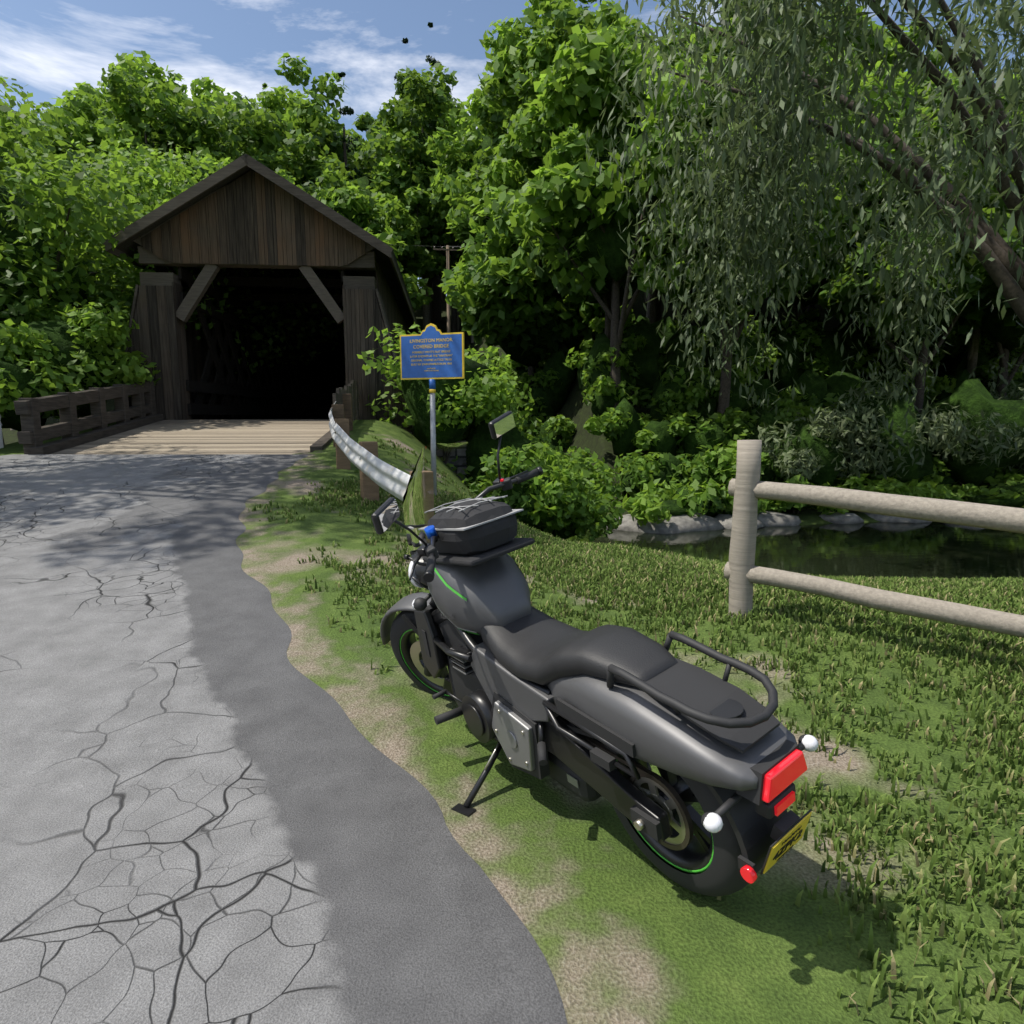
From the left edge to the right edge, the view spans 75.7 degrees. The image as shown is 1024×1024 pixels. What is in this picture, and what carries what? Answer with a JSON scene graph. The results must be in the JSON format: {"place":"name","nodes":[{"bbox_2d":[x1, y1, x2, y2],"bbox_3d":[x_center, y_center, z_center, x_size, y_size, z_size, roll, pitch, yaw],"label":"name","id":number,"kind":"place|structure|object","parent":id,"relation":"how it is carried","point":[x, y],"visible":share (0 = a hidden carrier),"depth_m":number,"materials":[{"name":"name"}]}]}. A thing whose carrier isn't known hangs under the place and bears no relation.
{"place":"outdoors","nodes":[
{"label":"outdoors","id":0,"kind":"place"},
{"bbox_2d":[0,454,567,1023],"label":"road asphalt","id":1,"kind":"structure","parent":0,"point":[216,806],"depth_m":2.60,"materials":[{"name":"grey asphalt"}]},
{"bbox_2d":[0,0,1017,331],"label":"forest hillside","id":2,"kind":"structure","parent":0,"point":[316,120],"depth_m":72.45,"materials":[{"name":"green plant"}]},
{"bbox_2d":[0,290,1023,1023],"bbox_3d":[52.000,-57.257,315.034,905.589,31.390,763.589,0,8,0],"label":"terrain","id":3,"kind":"structure","parent":0,"point":[620,926],"depth_m":2.53,"materials":[{"name":"green plant"}]},
{"bbox_2d":[0,414,3,447],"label":"guardrail","id":4,"kind":"object","parent":3,"relation":"on","point":[1,442],"visible":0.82,"depth_m":11.39,"materials":[{"name":"metal"}]},
{"bbox_2d":[0,76,345,431],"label":"trees","id":5,"kind":"object","parent":3,"relation":"on","point":[54,234],"visible":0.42,"depth_m":15.09,"materials":[{"name":"green plant"}]},
{"bbox_2d":[14,154,466,482],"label":"covered bridge","id":6,"kind":"structure","parent":3,"relation":"on","point":[243,213],"depth_m":15.04,"materials":[{"name":"brown wood"}]},
{"bbox_2d":[0,297,625,541],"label":"shrubs","id":7,"kind":"object","parent":3,"relation":"on","point":[51,355],"visible":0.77,"depth_m":13.99,"materials":[{"name":"green plant"}]},
{"bbox_2d":[328,394,433,543],"bbox_3d":[-2.344,-0.911,9.918,0.687,1.933,7.644,-3,9,-19],"label":"guardrail","id":8,"kind":"object","parent":3,"relation":"on","point":[376,472],"visible":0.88,"depth_m":8.10,"materials":[{"name":"metal"}]},
{"bbox_2d":[330,22,441,322],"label":"spruce skyline trees","id":9,"kind":"object","parent":3,"relation":"on","point":[345,110],"visible":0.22,"depth_m":76.64,"materials":[{"name":"green plant"}]},
{"bbox_2d":[400,323,464,495],"bbox_3d":[-1.120,-1.274,9.334,0.980,2.713,0.094,3,9,20],"label":"historic marker","id":10,"kind":"object","parent":3,"relation":"on","point":[431,352],"visible":1,"depth_m":9.20,"materials":[{"name":"blue metal"}]},
{"bbox_2d":[409,245,778,332],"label":"utility pole","id":11,"kind":"object","parent":3,"relation":"on","point":[447,249],"visible":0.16,"depth_m":55.47,"materials":[{"name":"brown wood"}]},
{"bbox_2d":[371,411,818,896],"bbox_3d":[0.029,0.425,2.655,0.960,1.524,2.340,-19,17,-32],"label":"motorcycle","id":12,"kind":"object","parent":3,"relation":"on","point":[610,713],"visible":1,"depth_m":2.22,"materials":[{"name":"grey metal"}]},
{"bbox_2d":[248,436,1023,1023],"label":"grass verge blades","id":13,"kind":"object","parent":3,"relation":"on","point":[644,576],"visible":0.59,"depth_m":3.86,"materials":[{"name":"green plant"}]},
{"bbox_2d":[469,304,1023,525],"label":"bank shrubs","id":14,"kind":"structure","parent":3,"relation":"on","point":[698,474],"depth_m":26.39,"materials":[{"name":"green plant"}]},
{"bbox_2d":[606,511,931,533],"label":"rocks","id":15,"kind":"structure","parent":3,"relation":"on","point":[681,524],"depth_m":19.74,"materials":[{"name":"grey stone"}]},
{"bbox_2d":[586,0,1023,434],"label":"willow tree","id":16,"kind":"object","parent":3,"relation":"on","point":[964,220],"visible":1,"depth_m":14.83,"materials":[{"name":"green plant"}]},
{"bbox_2d":[724,440,1023,637],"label":"split rail fence","id":17,"kind":"object","parent":3,"relation":"on","point":[747,488],"visible":0.91,"depth_m":4.13,"materials":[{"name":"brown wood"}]},
{"bbox_2d":[755,353,1023,486],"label":"willow shrubs","id":18,"kind":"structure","parent":3,"relation":"on","point":[970,431],"depth_m":22.74,"materials":[{"name":"green plant"}]},
{"bbox_2d":[0,0,1023,295],"label":"sky","id":19,"kind":"structure","parent":0,"point":[49,46],"materials":[{"name":"blue"}]},
{"bbox_2d":[2,0,1023,429],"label":"trees","id":20,"kind":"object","parent":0,"point":[524,214],"depth_m":31.58,"materials":[{"name":"green plant"}]},
{"bbox_2d":[566,520,1023,578],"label":"river water","id":21,"kind":"structure","parent":0,"point":[932,549],"depth_m":16.95,"materials":[{"name":"green liquid"}]}
]}

